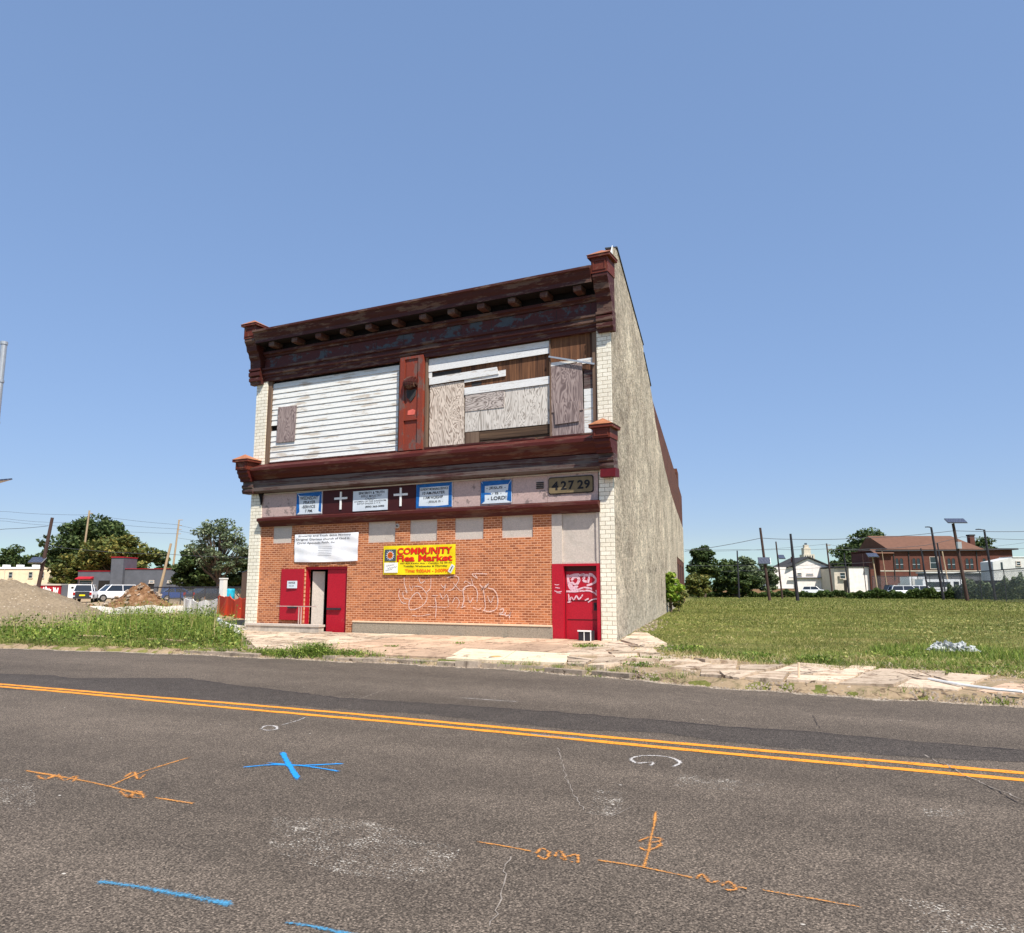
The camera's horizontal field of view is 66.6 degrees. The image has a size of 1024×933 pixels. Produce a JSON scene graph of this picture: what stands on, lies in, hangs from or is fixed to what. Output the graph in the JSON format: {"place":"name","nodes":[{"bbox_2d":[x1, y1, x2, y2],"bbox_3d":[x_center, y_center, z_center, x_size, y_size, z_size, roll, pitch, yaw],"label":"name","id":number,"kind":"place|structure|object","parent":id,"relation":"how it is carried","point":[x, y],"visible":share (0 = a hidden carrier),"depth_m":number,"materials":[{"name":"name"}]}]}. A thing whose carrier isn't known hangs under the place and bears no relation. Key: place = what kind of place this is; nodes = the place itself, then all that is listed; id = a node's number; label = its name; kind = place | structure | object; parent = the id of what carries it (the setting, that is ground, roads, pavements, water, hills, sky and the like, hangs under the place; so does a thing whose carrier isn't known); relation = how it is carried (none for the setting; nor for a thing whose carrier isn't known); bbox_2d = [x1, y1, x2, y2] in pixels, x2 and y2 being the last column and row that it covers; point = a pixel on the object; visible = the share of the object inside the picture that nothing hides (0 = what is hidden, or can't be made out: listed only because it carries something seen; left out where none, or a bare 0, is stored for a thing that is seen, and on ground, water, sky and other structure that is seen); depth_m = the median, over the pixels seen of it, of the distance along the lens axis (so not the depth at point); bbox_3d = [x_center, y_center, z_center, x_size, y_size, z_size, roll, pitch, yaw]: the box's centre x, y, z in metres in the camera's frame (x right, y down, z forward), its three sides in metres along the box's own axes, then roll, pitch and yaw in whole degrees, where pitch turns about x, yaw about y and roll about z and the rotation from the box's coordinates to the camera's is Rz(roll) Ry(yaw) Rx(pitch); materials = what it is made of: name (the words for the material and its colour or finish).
{"place":"outdoors","nodes":[
{"label":"outdoors","id":0,"kind":"place"},
{"bbox_2d":[0,648,1023,932],"bbox_3d":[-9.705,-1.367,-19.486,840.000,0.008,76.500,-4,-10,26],"label":"road","id":1,"kind":"structure","parent":0,"point":[174,794],"depth_m":6.04,"materials":[{"name":"grey asphalt"}]},
{"bbox_2d":[60,638,1023,704],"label":"gutter weeds","id":2,"kind":"object","parent":1,"relation":"on","point":[320,654],"visible":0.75,"depth_m":17.77,"materials":[{"name":"green plant"}]},
{"bbox_2d":[158,619,1023,707],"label":"gutter grit","id":3,"kind":"object","parent":1,"relation":"on","point":[980,702],"visible":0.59,"depth_m":13.37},
{"bbox_2d":[0,588,1023,704],"bbox_3d":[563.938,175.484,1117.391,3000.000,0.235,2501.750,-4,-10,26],"label":"ground","id":4,"kind":"structure","parent":0,"point":[819,688],"depth_m":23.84,"materials":[{"name":"green plant"}]},
{"bbox_2d":[0,341,12,482],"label":"street lamp","id":5,"kind":"object","parent":4,"relation":"on","point":[3,348],"visible":1,"depth_m":25.97,"materials":[{"name":"metal"}]},
{"bbox_2d":[0,593,244,627],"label":"dirt lot","id":6,"kind":"structure","parent":4,"relation":"on","point":[240,622],"depth_m":39.69,"materials":[{"name":"beige soil"}]},
{"bbox_2d":[0,544,40,566],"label":"leafy tree","id":7,"kind":"object","parent":6,"relation":"on","point":[12,557],"visible":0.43,"depth_m":161.33,"materials":[{"name":"green plant"}]},
{"bbox_2d":[0,565,51,585],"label":"cream building","id":8,"kind":"structure","parent":6,"relation":"on","point":[23,574],"depth_m":136.72,"materials":[{"name":"white paint"}]},
{"bbox_2d":[28,517,53,587],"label":"utility pole","id":9,"kind":"object","parent":6,"relation":"on","point":[42,560],"visible":0.9,"depth_m":74.38,"materials":[{"name":"brown wood"}]},
{"bbox_2d":[34,584,67,596],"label":"graffiti container","id":10,"kind":"object","parent":6,"relation":"on","point":[61,589],"visible":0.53,"depth_m":93.89,"materials":[{"name":"metal"}]},
{"bbox_2d":[0,579,114,621],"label":"gravel mound","id":11,"kind":"object","parent":6,"relation":"on","point":[16,596],"visible":0.71,"depth_m":36.36,"materials":[{"name":"beige gravel"}]},
{"bbox_2d":[48,553,81,583],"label":"leafy tree","id":12,"kind":"object","parent":6,"relation":"on","point":[61,574],"visible":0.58,"depth_m":115.74,"materials":[{"name":"green plant"}]},
{"bbox_2d":[67,584,75,597],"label":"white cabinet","id":13,"kind":"object","parent":6,"relation":"on","point":[71,587],"visible":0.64,"depth_m":92.81,"materials":[{"name":"paint"}]},
{"bbox_2d":[72,584,98,602],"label":"parked car","id":14,"kind":"object","parent":6,"relation":"on","point":[83,591],"visible":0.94,"depth_m":77.07,"materials":[{"name":"white paint"}]},
{"bbox_2d":[36,513,135,571],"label":"leafy tree","id":15,"kind":"object","parent":6,"relation":"on","point":[105,527],"visible":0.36,"depth_m":130.66,"materials":[{"name":"green plant"}]},
{"bbox_2d":[94,585,135,601],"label":"parked car","id":16,"kind":"object","parent":6,"relation":"on","point":[108,591],"visible":0.27,"depth_m":82.17,"materials":[{"name":"white paint"}]},
{"bbox_2d":[71,534,164,570],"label":"leafy tree","id":17,"kind":"object","parent":6,"relation":"on","point":[86,559],"visible":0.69,"depth_m":113.90,"materials":[{"name":"green plant"}]},
{"bbox_2d":[75,557,191,591],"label":"grey garage","id":18,"kind":"structure","parent":6,"relation":"on","point":[124,571],"depth_m":102.42,"materials":[{"name":"clear paint"}]},
{"bbox_2d":[90,602,182,613],"bbox_3d":[-21.237,8.159,44.684,7.045,0.722,1.652,6,-11,-35],"label":"silt fence","id":19,"kind":"object","parent":6,"relation":"on","point":[122,609],"visible":0.34,"depth_m":44.29,"materials":[{"name":"white fabric"}]},
{"bbox_2d":[103,582,173,607],"bbox_3d":[-24.460,8.593,51.289,5.400,1.966,5.200,-4,-10,26],"label":"rubble heap","id":20,"kind":"object","parent":6,"relation":"on","point":[141,591],"visible":0.62,"depth_m":50.33,"materials":[{"name":"beige stone"}]},
{"bbox_2d":[154,550,171,568],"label":"conifer tree","id":21,"kind":"object","parent":6,"relation":"on","point":[162,562],"visible":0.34,"depth_m":128.83,"materials":[{"name":"green plant"}]},
{"bbox_2d":[158,543,171,592],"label":"utility pole","id":22,"kind":"object","parent":6,"relation":"on","point":[164,569],"visible":0.64,"depth_m":84.22,"materials":[{"name":"brown wood"}]},
{"bbox_2d":[155,588,187,600],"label":"parked car","id":23,"kind":"object","parent":6,"relation":"on","point":[175,591],"visible":0.09,"depth_m":85.94,"materials":[{"name":"blue paint"}]},
{"bbox_2d":[172,520,181,564],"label":"utility pole","id":24,"kind":"object","parent":6,"relation":"on","point":[178,529],"visible":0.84,"depth_m":149.48,"materials":[{"name":"brown wood"}]},
{"bbox_2d":[169,544,215,589],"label":"leafy tree","id":25,"kind":"object","parent":6,"relation":"on","point":[187,573],"visible":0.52,"depth_m":93.95,"materials":[{"name":"green plant"}]},
{"bbox_2d":[150,586,240,604],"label":"chain link fence","id":26,"kind":"object","parent":6,"relation":"on","point":[193,587],"visible":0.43,"depth_m":67.21,"materials":[{"name":"grey"}]},
{"bbox_2d":[184,596,219,614],"bbox_3d":[-16.639,7.441,41.309,0.416,1.101,5.322,7,-11,-39],"label":"plastic barrier","id":27,"kind":"object","parent":6,"relation":"on","point":[188,603],"visible":0.59,"depth_m":40.72,"materials":[{"name":"white plastic"}]},
{"bbox_2d":[183,588,234,601],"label":"parked car","id":28,"kind":"object","parent":6,"relation":"on","point":[196,592],"visible":0.27,"depth_m":75.69,"materials":[{"name":"paint"}]},
{"bbox_2d":[184,518,248,586],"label":"leafy tree","id":29,"kind":"object","parent":6,"relation":"on","point":[216,560],"visible":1,"depth_m":86.93,"materials":[{"name":"green plant"}]},
{"bbox_2d":[217,578,227,596],"bbox_3d":[-16.969,7.569,45.448,0.680,2.120,0.360,-4,-10,26],"label":"white post","id":30,"kind":"object","parent":6,"relation":"on","point":[223,587],"visible":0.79,"depth_m":45.36,"materials":[{"name":"paint"}]},
{"bbox_2d":[217,593,245,618],"bbox_3d":[-13.875,6.999,38.957,0.341,1.251,8.195,5,-10,-29],"label":"barrier","id":31,"kind":"object","parent":6,"relation":"on","point":[232,604],"visible":0.65,"depth_m":39.59,"materials":[{"name":"red plastic"}]},
{"bbox_2d":[224,552,247,597],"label":"leafy tree","id":32,"kind":"object","parent":6,"relation":"on","point":[235,580],"visible":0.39,"depth_m":90.73,"materials":[{"name":"green plant"}]},
{"bbox_2d":[241,570,247,597],"bbox_3d":[-17.790,8.261,52.360,0.150,2.680,15.122,3,-9,-21],"label":"wooden fence","id":33,"kind":"object","parent":6,"relation":"on","point":[244,584],"visible":0.37,"depth_m":55.66,"materials":[{"name":"black paint"}]},
{"bbox_2d":[184,650,633,678],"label":"curb","id":34,"kind":"structure","parent":4,"relation":"on","point":[477,664],"depth_m":16.37,"materials":[{"name":"beige concrete"}]},
{"bbox_2d":[232,245,684,640],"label":"brick building","id":35,"kind":"structure","parent":4,"relation":"on","point":[530,386],"depth_m":24.92,"materials":[{"name":"orange brick"}]},
{"bbox_2d":[279,569,303,619],"bbox_3d":[-7.547,4.370,26.645,1.020,1.720,0.113,-5,-10,29],"label":"door","id":36,"kind":"structure","parent":35,"relation":"in","point":[288,596],"depth_m":26.64,"materials":[{"name":"paint"}]},
{"bbox_2d":[296,491,322,514],"bbox_3d":[-7.000,1.265,26.919,1.120,0.759,0.026,-4,-10,26],"label":"painted sign","id":37,"kind":"object","parent":35,"relation":"attached to","point":[309,502],"visible":1,"depth_m":26.91,"materials":[{"name":"blue paint"}]},
{"bbox_2d":[311,571,324,624],"bbox_3d":[-6.609,4.613,26.580,0.420,2.050,0.035,0,-9,2],"label":"inner door","id":38,"kind":"structure","parent":35,"relation":"in","point":[318,586],"depth_m":26.58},
{"bbox_2d":[294,532,358,561],"bbox_3d":[-6.316,2.715,26.340,2.784,1.012,0.076,-4,-10,26],"label":"cloth banner","id":39,"kind":"object","parent":35,"relation":"attached to","point":[336,547],"visible":1,"depth_m":26.29,"materials":[{"name":"white fabric"}]},
{"bbox_2d":[326,569,346,632],"bbox_3d":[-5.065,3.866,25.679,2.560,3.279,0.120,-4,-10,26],"label":"door","id":40,"kind":"structure","parent":35,"relation":"in","point":[336,589],"depth_m":25.99,"materials":[{"name":"paint"}]},
{"bbox_2d":[353,489,387,510],"bbox_3d":[-4.685,1.121,25.766,1.400,0.670,0.022,-4,-10,26],"label":"church board","id":41,"kind":"object","parent":35,"relation":"attached to","point":[369,500],"visible":1,"depth_m":25.75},
{"bbox_2d":[383,544,455,574],"bbox_3d":[-2.955,2.942,24.596,2.700,0.929,0.050,-4,-10,26],"label":"vinyl banner","id":42,"kind":"object","parent":35,"relation":"attached to","point":[420,559],"visible":1,"depth_m":24.58,"materials":[{"name":"plastic"}]},
{"bbox_2d":[416,482,451,507],"bbox_3d":[-2.466,0.915,24.686,1.339,0.788,0.026,-4,-10,26],"label":"painted sign","id":43,"kind":"object","parent":35,"relation":"attached to","point":[434,495],"visible":1,"depth_m":24.68,"materials":[{"name":"blue paint"}]},
{"bbox_2d":[481,480,511,503],"bbox_3d":[-0.481,0.774,23.706,1.050,0.698,0.026,-4,-10,26],"label":"painted sign","id":44,"kind":"object","parent":35,"relation":"attached to","point":[498,491],"visible":1,"depth_m":23.69,"materials":[{"name":"blue paint"}]},
{"bbox_2d":[548,475,593,494],"bbox_3d":[1.701,0.533,22.638,1.410,0.500,0.037,-4,-10,26],"label":"number board","id":45,"kind":"object","parent":35,"relation":"attached to","point":[572,484],"visible":1,"depth_m":22.61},
{"bbox_2d":[565,566,597,639],"bbox_3d":[2.003,3.881,22.133,1.051,2.098,0.100,-4,-10,26],"label":"door","id":46,"kind":"structure","parent":35,"relation":"in","point":[580,581],"depth_m":22.17,"materials":[{"name":"paint"}]},
{"bbox_2d":[0,642,1023,706],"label":"verge dirt","id":47,"kind":"structure","parent":4,"relation":"on","point":[893,693],"depth_m":13.05,"materials":[{"name":"beige soil"}]},
{"bbox_2d":[0,633,219,648],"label":"verge grass","id":48,"kind":"structure","parent":47,"relation":"on","point":[92,640],"depth_m":21.75,"materials":[{"name":"green plant"}]},
{"bbox_2d":[0,590,253,651],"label":"weed stalks","id":49,"kind":"object","parent":47,"relation":"on","point":[181,631],"visible":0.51,"depth_m":25.18,"materials":[{"name":"green plant"}]},
{"bbox_2d":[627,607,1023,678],"bbox_3d":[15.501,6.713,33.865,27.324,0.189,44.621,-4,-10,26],"label":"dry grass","id":50,"kind":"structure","parent":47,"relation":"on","point":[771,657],"depth_m":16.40,"materials":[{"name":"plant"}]},
{"bbox_2d":[665,571,685,612],"bbox_3d":[9.407,7.526,46.329,1.823,2.597,1.702,-1,-9,6],"label":"young sapling","id":51,"kind":"object","parent":4,"relation":"on","point":[671,582],"visible":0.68,"depth_m":45.97,"materials":[{"name":"green plant"}]},
{"bbox_2d":[672,590,688,610],"bbox_3d":[10.224,8.401,49.330,1.823,1.800,2.022,-4,-10,26],"label":"leafy bush","id":52,"kind":"object","parent":4,"relation":"on","point":[679,603],"visible":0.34,"depth_m":49.16,"materials":[{"name":"green plant"}]},
{"bbox_2d":[685,572,711,597],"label":"leafy bush","id":53,"kind":"object","parent":4,"relation":"on","point":[697,585],"visible":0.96,"depth_m":109.98,"materials":[{"name":"green plant"}]},
{"bbox_2d":[685,545,722,596],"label":"leafy tree","id":54,"kind":"object","parent":4,"relation":"on","point":[702,559],"visible":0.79,"depth_m":117.85,"materials":[{"name":"green plant"}]},
{"bbox_2d":[716,559,740,585],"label":"leafy tree","id":55,"kind":"object","parent":4,"relation":"on","point":[726,570],"visible":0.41,"depth_m":129.78,"materials":[{"name":"green plant"}]},
{"bbox_2d":[710,571,761,596],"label":"leafy bush","id":56,"kind":"object","parent":4,"relation":"on","point":[747,581],"visible":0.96,"depth_m":119.24,"materials":[{"name":"green plant"}]},
{"bbox_2d":[733,556,765,590],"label":"leafy tree","id":57,"kind":"object","parent":4,"relation":"on","point":[744,560],"visible":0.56,"depth_m":123.98,"materials":[{"name":"green plant"}]},
{"bbox_2d":[758,528,770,599],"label":"utility pole","id":58,"kind":"object","parent":4,"relation":"on","point":[764,560],"visible":0.9,"depth_m":89.08,"materials":[{"name":"brown wood"}]},
{"bbox_2d":[689,531,1023,550],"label":"overhead wire","id":59,"kind":"object","parent":58,"relation":"attached to","point":[872,537],"visible":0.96,"depth_m":89.79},
{"bbox_2d":[757,563,778,591],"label":"leafy tree","id":60,"kind":"object","parent":4,"relation":"on","point":[773,578],"visible":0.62,"depth_m":125.75,"materials":[{"name":"green plant"}]},
{"bbox_2d":[689,588,850,597],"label":"scrub","id":61,"kind":"object","parent":4,"relation":"on","point":[823,593],"visible":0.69,"depth_m":117.59,"materials":[{"name":"green plant"}]},
{"bbox_2d":[775,542,785,597],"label":"utility pole","id":62,"kind":"object","parent":4,"relation":"on","point":[781,556],"visible":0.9,"depth_m":104.00,"materials":[{"name":"brown wood"}]},
{"bbox_2d":[789,534,799,600],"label":"utility pole","id":63,"kind":"object","parent":4,"relation":"on","point":[794,574],"visible":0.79,"depth_m":87.14,"materials":[{"name":"black paint"}]},
{"bbox_2d":[758,556,831,591],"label":"gabled house","id":64,"kind":"structure","parent":4,"relation":"on","point":[809,577],"depth_m":178.48,"materials":[{"name":"white paint"}]},
{"bbox_2d":[800,543,814,558],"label":"city tower","id":65,"kind":"structure","parent":4,"relation":"on","point":[805,552],"depth_m":618.61,"materials":[{"name":"stone"}]},
{"bbox_2d":[802,586,819,592],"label":"parked car","id":66,"kind":"object","parent":4,"relation":"on","point":[812,589],"visible":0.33,"depth_m":165.41,"materials":[{"name":"white paint"}]},
{"bbox_2d":[826,543,832,590],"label":"utility pole","id":67,"kind":"object","parent":4,"relation":"on","point":[829,567],"visible":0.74,"depth_m":138.75,"materials":[{"name":"brown wood"}]},
{"bbox_2d":[736,543,1018,550],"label":"overhead wire","id":68,"kind":"object","parent":67,"relation":"attached to","point":[879,550],"visible":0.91,"depth_m":138.37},
{"bbox_2d":[828,542,860,565],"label":"leafy tree","id":69,"kind":"object","parent":4,"relation":"on","point":[839,553],"visible":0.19,"depth_m":198.65,"materials":[{"name":"green plant"}]},
{"bbox_2d":[820,566,869,591],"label":"flat white building","id":70,"kind":"structure","parent":4,"relation":"on","point":[856,579],"depth_m":170.53,"materials":[{"name":"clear paint"}]},
{"bbox_2d":[699,639,1023,675],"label":"tall grass","id":71,"kind":"structure","parent":4,"relation":"on","point":[996,651],"depth_m":16.12,"materials":[{"name":"green plant"}]},
{"bbox_2d":[846,527,884,547],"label":"leafy tree","id":72,"kind":"object","parent":4,"relation":"on","point":[862,535],"visible":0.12,"depth_m":210.53,"materials":[{"name":"green plant"}]},
{"bbox_2d":[866,553,878,597],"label":"utility pole","id":73,"kind":"object","parent":4,"relation":"on","point":[872,555],"visible":0.81,"depth_m":108.96,"materials":[{"name":"brown wood"}]},
{"bbox_2d":[887,585,913,592],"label":"parked car","id":74,"kind":"object","parent":4,"relation":"on","point":[903,588],"visible":0.19,"depth_m":110.04,"materials":[{"name":"white paint"}]},
{"bbox_2d":[900,577,924,584],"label":"box truck","id":75,"kind":"object","parent":4,"relation":"on","point":[908,582],"visible":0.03,"depth_m":130.67,"materials":[{"name":"white paint"}]},
{"bbox_2d":[920,548,927,587],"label":"utility pole","id":76,"kind":"object","parent":4,"relation":"on","point":[924,568],"visible":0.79,"depth_m":109.03,"materials":[{"name":"black paint"}]},
{"bbox_2d":[685,548,1023,550],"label":"overhead wire","id":77,"kind":"object","parent":76,"relation":"attached to","point":[865,550],"visible":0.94,"depth_m":109.49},
{"bbox_2d":[872,576,980,588],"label":"chain link fence","id":78,"kind":"object","parent":4,"relation":"on","point":[898,578],"visible":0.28,"depth_m":125.71,"materials":[{"name":"grey metal"}]},
{"bbox_2d":[851,534,1018,589],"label":"brick hall","id":79,"kind":"structure","parent":4,"relation":"on","point":[906,560],"depth_m":169.08,"materials":[{"name":"red brick"}]},
{"bbox_2d":[929,557,938,568],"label":"window","id":80,"kind":"structure","parent":79,"relation":"in","point":[932,559],"depth_m":168.74,"materials":[{"name":"white glass"}]},
{"bbox_2d":[847,584,1023,599],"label":"weed hedge","id":81,"kind":"object","parent":4,"relation":"on","point":[917,593],"visible":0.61,"depth_m":103.34,"materials":[{"name":"green plant"}]},
{"bbox_2d":[927,526,944,599],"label":"street lamp","id":82,"kind":"object","parent":4,"relation":"on","point":[938,570],"visible":0.88,"depth_m":94.18,"materials":[{"name":"black paint"}]},
{"bbox_2d":[915,579,961,590],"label":"camper bus","id":83,"kind":"object","parent":4,"relation":"on","point":[919,581],"visible":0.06,"depth_m":118.72,"materials":[{"name":"white paint"}]},
{"bbox_2d":[916,572,981,580],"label":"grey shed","id":84,"kind":"structure","parent":4,"relation":"on","point":[932,573],"depth_m":136.69,"materials":[{"name":"grey metal"}]},
{"bbox_2d":[924,640,980,651],"bbox_3d":[10.230,4.165,18.161,1.354,0.255,1.118,-4,-10,26],"label":"plastic sheet","id":85,"kind":"object","parent":4,"relation":"on","point":[962,645],"visible":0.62,"depth_m":17.99,"materials":[{"name":"grey plastic"}]},
{"bbox_2d":[944,518,969,600],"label":"solar street lamp","id":86,"kind":"object","parent":4,"relation":"on","point":[958,545],"visible":0.91,"depth_m":87.38,"materials":[{"name":"brown metal"}]},
{"bbox_2d":[917,568,1023,602],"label":"chain link fence","id":87,"kind":"object","parent":4,"relation":"on","point":[994,579],"visible":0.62,"depth_m":86.01,"materials":[{"name":"grey metal"}]},
{"bbox_2d":[946,572,1023,599],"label":"fence vines","id":88,"kind":"object","parent":87,"relation":"attached to","point":[1001,588],"visible":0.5,"depth_m":94.44,"materials":[{"name":"green plant"}]},
{"bbox_2d":[975,529,995,599],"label":"street lamp","id":89,"kind":"object","parent":4,"relation":"on","point":[988,558],"visible":0.8,"depth_m":91.33,"materials":[{"name":"black paint"}]},
{"bbox_2d":[975,536,997,547],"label":"leafy tree","id":90,"kind":"object","parent":4,"relation":"on","point":[980,543],"visible":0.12,"depth_m":211.84,"materials":[{"name":"green plant"}]},
{"bbox_2d":[980,557,1023,580],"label":"white trailer","id":91,"kind":"object","parent":4,"relation":"on","point":[1006,563],"visible":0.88,"depth_m":111.20,"materials":[{"name":"paint"}]},
{"bbox_2d":[0,0,1023,587],"label":"sky","id":92,"kind":"structure","parent":0,"point":[812,210],"materials":[{"name":"blue"}]},
{"bbox_2d":[75,631,1023,693],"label":"sidewalk","id":93,"kind":"structure","parent":0,"point":[526,650],"depth_m":17.25,"materials":[{"name":"concrete"}]},
{"bbox_2d":[244,623,324,632],"bbox_3d":[-7.490,5.441,26.081,3.210,0.370,0.720,-4,-10,26],"label":"concrete step","id":94,"kind":"object","parent":93,"relation":"on","point":[299,628],"visible":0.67,"depth_m":25.71,"materials":[{"name":"grey concrete"}]},
{"bbox_2d":[280,606,315,623],"bbox_3d":[-7.152,4.932,25.769,1.700,0.640,0.030,-4,-10,26],"label":"handrail","id":95,"kind":"object","parent":94,"relation":"on","point":[298,611],"visible":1,"depth_m":25.68,"materials":[{"name":"grey metal"}]},
{"bbox_2d":[577,630,594,640],"bbox_3d":[2.055,4.669,21.544,0.400,0.300,0.320,-4,-10,26],"label":"plastic crate","id":96,"kind":"object","parent":93,"relation":"on","point":[586,635],"visible":0.88,"depth_m":21.43,"materials":[{"name":"white plastic"}]},
{"bbox_2d":[240,641,1020,674],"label":"kerb weed leaves","id":97,"kind":"object","parent":93,"relation":"on","point":[692,646],"visible":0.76,"depth_m":17.02,"materials":[{"name":"green plant"}]},
{"bbox_2d":[928,678,1022,692],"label":"white pipe","id":98,"kind":"object","parent":93,"relation":"on","point":[979,687],"visible":1,"depth_m":11.64,"materials":[{"name":"paint"}]},
{"bbox_2d":[710,588,794,592],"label":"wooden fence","id":99,"kind":"object","parent":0,"point":[778,589],"visible":0.08,"depth_m":148.13,"materials":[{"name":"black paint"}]},
{"bbox_2d":[827,537,1023,549],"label":"overhead wire","id":100,"kind":"object","parent":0,"point":[921,545],"visible":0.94,"depth_m":111.55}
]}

